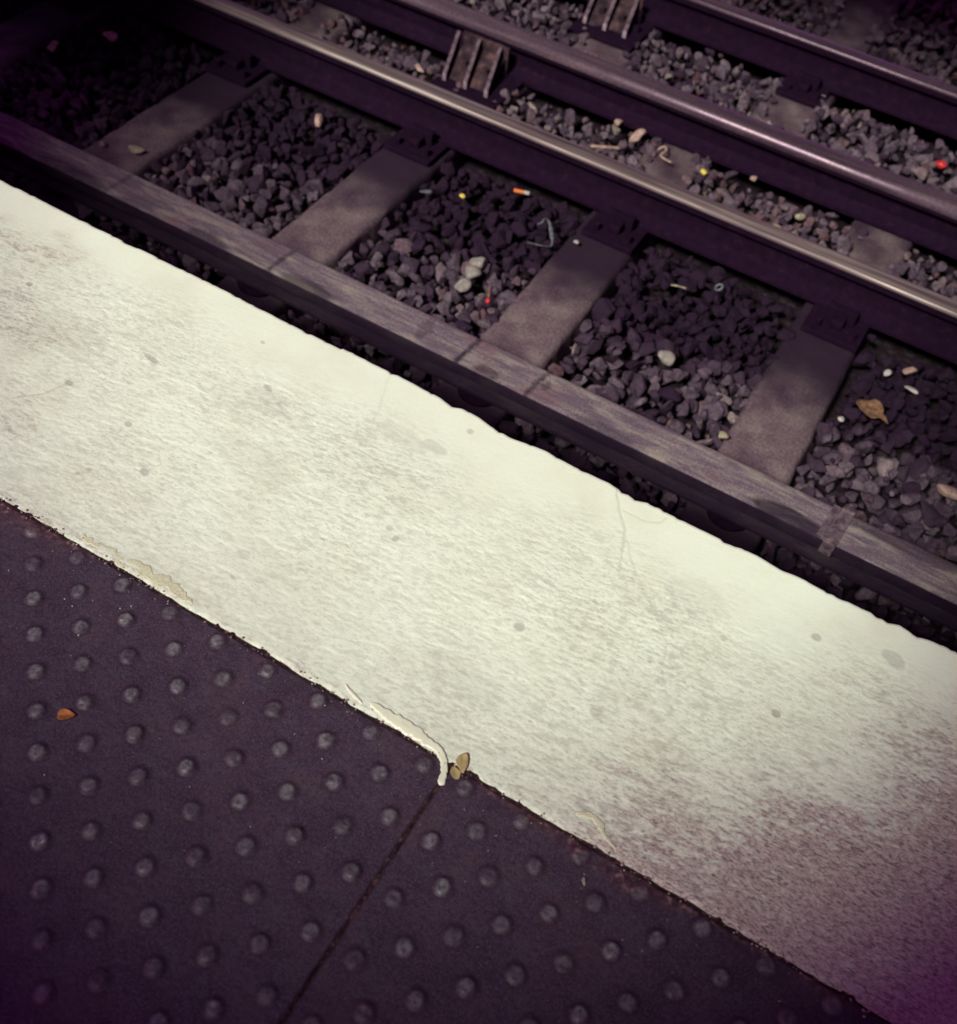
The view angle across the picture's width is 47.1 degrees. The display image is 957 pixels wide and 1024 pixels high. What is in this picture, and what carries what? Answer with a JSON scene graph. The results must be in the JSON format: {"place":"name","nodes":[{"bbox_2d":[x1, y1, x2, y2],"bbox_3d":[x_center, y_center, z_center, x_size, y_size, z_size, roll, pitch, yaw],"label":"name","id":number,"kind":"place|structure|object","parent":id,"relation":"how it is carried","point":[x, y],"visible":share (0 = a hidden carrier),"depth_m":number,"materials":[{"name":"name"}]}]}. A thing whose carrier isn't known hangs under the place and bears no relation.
{"place":"outdoors","nodes":[
{"label":"outdoors","id":0,"kind":"place"},
{"bbox_2d":[0,498,891,1023],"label":"joint dirt","id":1,"kind":"structure","parent":0,"point":[416,818],"depth_m":1.55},
{"bbox_2d":[0,0,956,652],"bbox_3d":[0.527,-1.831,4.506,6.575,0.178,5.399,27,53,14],"label":"ballast","id":2,"kind":"structure","parent":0,"point":[910,476],"depth_m":3.72,"materials":[{"name":"gravel"}]},
{"bbox_2d":[47,40,58,51],"bbox_3d":[-1.586,-1.735,4.094,0.035,0.024,0.069,11,51,2],"label":"brick chip","id":3,"kind":"object","parent":2,"relation":"on","point":[53,45],"visible":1,"depth_m":4.08,"materials":[{"name":"purple"}]},
{"bbox_2d":[103,31,117,41],"bbox_3d":[-1.399,-1.810,4.177,0.056,0.028,0.046,4,51,-4],"label":"brick chip","id":4,"kind":"object","parent":2,"relation":"on","point":[111,36],"visible":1,"depth_m":4.17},
{"bbox_2d":[22,2,379,225],"bbox_3d":[-1.009,-1.487,4.079,0.253,0.129,2.250,28,53,14],"label":"sleeper","id":5,"kind":"object","parent":2,"relation":"on","point":[166,127],"visible":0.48,"depth_m":3.94,"materials":[{"name":"concrete"}]},
{"bbox_2d":[99,141,106,146],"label":"brick chip","id":6,"kind":"object","parent":5,"relation":"on","point":[103,143],"visible":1,"depth_m":3.76,"materials":[{"name":"brown stone"}]},
{"bbox_2d":[129,145,144,153],"bbox_3d":[-1.175,-1.243,3.764,0.060,0.016,0.036,27,53,14],"label":"brick chip","id":7,"kind":"object","parent":5,"relation":"on","point":[135,149],"visible":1,"depth_m":3.76,"materials":[{"name":"beige stone"}]},
{"bbox_2d":[315,114,322,126],"bbox_3d":[-0.578,-1.421,3.972,0.032,0.030,0.071,-4,52,-11],"label":"brick chip","id":8,"kind":"object","parent":2,"relation":"on","point":[318,120],"visible":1,"depth_m":3.96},
{"bbox_2d":[216,85,542,322],"bbox_3d":[-0.331,-1.136,3.884,0.252,0.129,2.250,27,53,14],"label":"sleeper","id":9,"kind":"object","parent":2,"relation":"on","point":[344,217],"visible":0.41,"depth_m":3.71,"materials":[{"name":"concrete"}]},
{"bbox_2d":[430,30,523,109],"bbox_3d":[-0.006,-1.696,4.206,0.304,0.128,0.280,27,53,14],"label":"ribbed bracket","id":10,"kind":"object","parent":9,"relation":"on","point":[476,66],"visible":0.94,"depth_m":4.22,"materials":[{"name":"metal"}]},
{"bbox_2d":[0,112,956,631],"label":"conductor rail","id":11,"kind":"object","parent":9,"relation":"on","point":[726,492],"visible":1,"depth_m":3.10,"materials":[{"name":"metal"}]},
{"bbox_2d":[44,0,956,363],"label":"running rail","id":12,"kind":"object","parent":9,"relation":"on","point":[852,300],"visible":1,"depth_m":3.79,"materials":[{"name":"metal"}]},
{"bbox_2d":[315,0,956,259],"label":"rail","id":13,"kind":"object","parent":9,"relation":"on","point":[876,196],"visible":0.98,"depth_m":4.06,"materials":[{"name":"metal"}]},
{"bbox_2d":[415,64,423,72],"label":"brick chip","id":14,"kind":"object","parent":2,"relation":"on","point":[418,67],"visible":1,"depth_m":4.21,"materials":[{"name":"beige stone"}]},
{"bbox_2d":[419,189,431,193],"bbox_3d":[-0.180,-1.096,3.759,0.044,0.011,0.017,-19,56,-21],"label":"paper scrap","id":15,"kind":"object","parent":2,"relation":"on","point":[427,191],"visible":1,"depth_m":3.76,"materials":[{"name":"grey paper"}]},
{"bbox_2d":[454,278,471,291],"bbox_3d":[-0.051,-0.725,3.495,0.061,0.034,0.049,-21,57,-22],"label":"pale stone","id":16,"kind":"object","parent":2,"relation":"on","point":[463,285],"visible":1,"depth_m":3.49,"materials":[{"name":"white stone"}]},
{"bbox_2d":[452,0,481,7],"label":"sleeper","id":17,"kind":"object","parent":2,"relation":"on","point":[461,2],"visible":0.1,"depth_m":4.73,"materials":[{"name":"concrete"}]},
{"bbox_2d":[587,0,956,139],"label":"running rail","id":18,"kind":"object","parent":17,"relation":"on","point":[813,68],"visible":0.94,"depth_m":4.44,"materials":[{"name":"metal"}]},
{"bbox_2d":[465,266,481,279],"bbox_3d":[-0.015,-0.770,3.536,0.053,0.037,0.056,-4,52,-11],"label":"pale stone","id":19,"kind":"object","parent":2,"relation":"on","point":[472,272],"visible":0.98,"depth_m":3.52,"materials":[{"name":"white stone"}]},
{"bbox_2d":[469,257,485,268],"bbox_3d":[-0.003,-0.810,3.572,0.055,0.038,0.042,11,51,2],"label":"pale stone","id":20,"kind":"object","parent":2,"relation":"on","point":[479,262],"visible":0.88,"depth_m":3.56,"materials":[{"name":"white stone"}]},
{"bbox_2d":[485,285,490,303],"bbox_3d":[0.032,-0.680,3.447,0.018,0.027,0.071,8,51,-1],"label":"matchstick","id":21,"kind":"object","parent":2,"relation":"on","point":[487,300],"visible":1,"depth_m":3.43,"materials":[{"name":"brown wood"}]},
{"bbox_2d":[514,189,529,194],"bbox_3d":[0.150,-1.112,3.814,0.056,0.013,0.014,13,51,3],"label":"cigarette butt","id":22,"kind":"object","parent":2,"relation":"on","point":[521,191],"visible":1,"depth_m":3.81,"materials":[{"name":"orange paper"}]},
{"bbox_2d":[527,218,553,246],"bbox_3d":[0.223,-0.933,3.664,0.082,0.025,0.137,20,52,9],"label":"torn wrapper","id":23,"kind":"object","parent":2,"relation":"on","point":[551,233],"visible":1,"depth_m":3.66,"materials":[{"name":"grey plastic"}]},
{"bbox_2d":[431,141,718,430],"bbox_3d":[0.346,-0.784,3.691,0.253,0.128,2.250,27,53,14],"label":"sleeper","id":24,"kind":"object","parent":2,"relation":"on","point":[546,313],"visible":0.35,"depth_m":3.53,"materials":[{"name":"concrete"}]},
{"bbox_2d":[657,145,671,162],"bbox_3d":[0.684,-1.312,4.030,0.035,0.018,0.095,-4,52,-10],"label":"wire bit","id":25,"kind":"object","parent":24,"relation":"on","point":[662,153],"visible":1,"depth_m":4.04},
{"bbox_2d":[591,145,618,149],"bbox_3d":[0.462,-1.333,4.013,0.106,0.018,0.018,0,52,-8],"label":"thin stick","id":26,"kind":"object","parent":2,"relation":"on","point":[606,147],"visible":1,"depth_m":4.01,"materials":[{"name":"beige wood"}]},
{"bbox_2d":[614,119,622,126],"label":"brick chip","id":27,"kind":"object","parent":2,"relation":"on","point":[618,122],"visible":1,"depth_m":4.15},
{"bbox_2d":[572,27,674,67],"bbox_3d":[0.977,-2.458,5.110,0.277,0.128,2.000,28,54,15],"label":"sleeper","id":28,"kind":"object","parent":2,"relation":"on","point":[608,53],"visible":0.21,"depth_m":4.54,"materials":[{"name":"concrete"}]},
{"bbox_2d":[570,0,655,52],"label":"ribbed bracket","id":29,"kind":"object","parent":28,"relation":"on","point":[614,32],"visible":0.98,"depth_m":4.59,"materials":[{"name":"metal"}]},
{"bbox_2d":[629,128,645,142],"bbox_3d":[0.590,-1.402,4.089,0.070,0.020,0.039,-47,64,4],"label":"brick chip","id":30,"kind":"object","parent":2,"relation":"on","point":[637,135],"visible":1,"depth_m":4.08,"materials":[{"name":"beige stone"}]},
{"bbox_2d":[658,350,675,365],"bbox_3d":[0.579,-0.476,3.381,0.057,0.036,0.043,27,53,14],"label":"pale stone","id":31,"kind":"object","parent":2,"relation":"on","point":[667,357],"visible":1,"depth_m":3.37,"materials":[{"name":"beige stone"}]},
{"bbox_2d":[701,169,707,174],"bbox_3d":[0.823,-1.240,4.006,0.029,0.018,0.030,27,53,14],"label":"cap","id":32,"kind":"object","parent":2,"relation":"on","point":[704,172],"visible":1,"depth_m":4.00,"materials":[{"name":"yellow plastic"}]},
{"bbox_2d":[714,283,723,290],"bbox_3d":[0.786,-0.735,3.590,0.032,0.007,0.032,6,63,37],"label":"plastic ring","id":33,"kind":"object","parent":2,"relation":"on","point":[717,285],"visible":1,"depth_m":3.59,"materials":[{"name":"grey plastic"}]},
{"bbox_2d":[718,431,728,438],"bbox_3d":[0.710,-0.221,3.175,0.031,0.020,0.030,19,52,8],"label":"brick chip","id":34,"kind":"object","parent":2,"relation":"on","point":[723,435],"visible":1,"depth_m":3.17,"materials":[{"name":"beige stone"}]},
{"bbox_2d":[750,176,756,181],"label":"brick chip","id":35,"kind":"object","parent":2,"relation":"on","point":[753,178],"visible":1,"depth_m":4.00,"materials":[{"name":"beige stone"}]},
{"bbox_2d":[679,219,916,554],"bbox_3d":[1.034,-0.426,3.496,0.253,0.129,2.250,27,53,14],"label":"sleeper","id":36,"kind":"object","parent":2,"relation":"on","point":[784,411],"visible":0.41,"depth_m":3.33,"materials":[{"name":"concrete"}]},
{"bbox_2d":[795,213,805,220],"bbox_3d":[1.141,-1.047,3.889,0.045,0.024,0.028,-4,82,-11],"label":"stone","id":37,"kind":"object","parent":2,"relation":"on","point":[799,216],"visible":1,"depth_m":3.88,"materials":[{"name":"beige stone"}]},
{"bbox_2d":[750,0,907,139],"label":"sleeper","id":38,"kind":"object","parent":2,"relation":"on","point":[857,20],"visible":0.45,"depth_m":4.79,"materials":[{"name":"concrete"}]},
{"bbox_2d":[838,416,844,421],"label":"brick chip","id":39,"kind":"object","parent":2,"relation":"on","point":[841,419],"visible":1,"depth_m":3.26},
{"bbox_2d":[856,399,887,423],"bbox_3d":[1.177,-0.304,3.288,0.083,0.016,0.102,1,52,-6],"label":"dry leaf","id":40,"kind":"object","parent":2,"relation":"on","point":[873,408],"visible":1,"depth_m":3.30,"materials":[{"name":"brown plant"}]},
{"bbox_2d":[883,369,891,375],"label":"brick chip","id":41,"kind":"object","parent":2,"relation":"on","point":[887,372],"visible":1,"depth_m":3.41,"materials":[{"name":"white stone"}]},
{"bbox_2d":[902,367,917,374],"bbox_3d":[1.351,-0.440,3.435,0.043,0.030,0.026,5,51,-3],"label":"brick chip","id":42,"kind":"object","parent":2,"relation":"on","point":[909,371],"visible":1,"depth_m":3.43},
{"bbox_2d":[904,386,917,393],"bbox_3d":[1.335,-0.377,3.383,0.021,0.012,0.048,-36,64,-30],"label":"brick chip","id":43,"kind":"object","parent":2,"relation":"on","point":[912,389],"visible":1,"depth_m":3.38,"materials":[{"name":"white stone"}]},
{"bbox_2d":[935,160,946,168],"bbox_3d":[1.768,-1.330,4.197,0.043,0.030,0.039,27,53,14],"label":"paper scrap","id":44,"kind":"object","parent":2,"relation":"on","point":[940,164],"visible":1,"depth_m":4.18,"materials":[{"name":"red paper"}]},
{"bbox_2d":[936,484,956,500],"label":"brick chip","id":45,"kind":"object","parent":2,"relation":"on","point":[947,491],"visible":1,"depth_m":3.12,"materials":[{"name":"pink brick"}]},
{"bbox_2d":[943,167,956,196],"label":"sleeper","id":46,"kind":"object","parent":2,"relation":"on","point":[949,191],"visible":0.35,"depth_m":4.14,"materials":[{"name":"concrete"}]},
{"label":"platform","id":47,"kind":"structure","parent":0,"visible":0},
{"bbox_2d":[0,500,449,1023],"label":"tactile slab","id":48,"kind":"structure","parent":47,"relation":"on","point":[228,915],"depth_m":1.53,"materials":[{"name":"concrete"}]},
{"bbox_2d":[57,709,75,719],"bbox_3d":[-0.598,0.293,1.593,0.025,0.004,0.017,-4,52,-10],"label":"dry leaf","id":49,"kind":"object","parent":48,"relation":"on","point":[65,713],"visible":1,"depth_m":1.59,"materials":[{"name":"orange plant"}]},
{"bbox_2d":[0,497,889,1021],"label":"grit","id":50,"kind":"object","parent":48,"relation":"on","point":[462,775],"visible":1,"depth_m":1.59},
{"bbox_2d":[0,180,956,1023],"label":"platform edge","id":51,"kind":"object","parent":47,"relation":"on","point":[752,746],"visible":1,"depth_m":1.80,"materials":[{"name":"white paint"}]},
{"bbox_2d":[82,533,192,603],"bbox_3d":[-0.550,0.088,1.768,0.236,0.002,0.033,27,53,14],"label":"paint lip","id":52,"kind":"object","parent":51,"relation":"on","point":[176,590],"visible":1,"depth_m":1.76,"materials":[{"name":"beige paint"}]},
{"bbox_2d":[345,684,362,703],"bbox_3d":[-0.190,0.276,1.663,0.006,0.002,0.043,-35,63,-29],"label":"paint lip","id":53,"kind":"object","parent":51,"relation":"on","point":[352,693],"visible":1,"depth_m":1.66,"materials":[{"name":"white paint"}]},
{"bbox_2d":[370,702,447,785],"bbox_3d":[-0.094,0.333,1.630,0.041,0.003,0.172,-32,62,-28],"label":"paint drip","id":54,"kind":"object","parent":51,"relation":"on","point":[405,727],"visible":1,"depth_m":1.63},
{"bbox_2d":[456,753,467,772],"bbox_3d":[-0.024,0.366,1.609,0.020,0.002,0.030,27,53,14],"label":"dry leaf","id":55,"kind":"object","parent":51,"relation":"on","point":[462,761],"visible":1,"depth_m":1.61,"materials":[{"name":"beige plant"}]},
{"bbox_2d":[576,811,616,849],"bbox_3d":[0.174,0.451,1.571,0.077,0.002,0.022,38,57,21],"label":"paint lip","id":56,"kind":"object","parent":51,"relation":"on","point":[594,817],"visible":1,"depth_m":1.57,"materials":[{"name":"beige paint"}]},
{"bbox_2d":[284,771,886,1023],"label":"tactile slab","id":57,"kind":"structure","parent":47,"relation":"on","point":[457,936],"depth_m":1.46,"materials":[{"name":"concrete"}]},
{"bbox_2d":[450,766,460,778],"bbox_3d":[-0.033,0.380,1.598,0.018,0.003,0.017,27,53,14],"label":"dry leaf","id":58,"kind":"object","parent":57,"relation":"on","point":[455,772],"visible":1,"depth_m":1.60,"materials":[{"name":"beige plant"}]}
]}

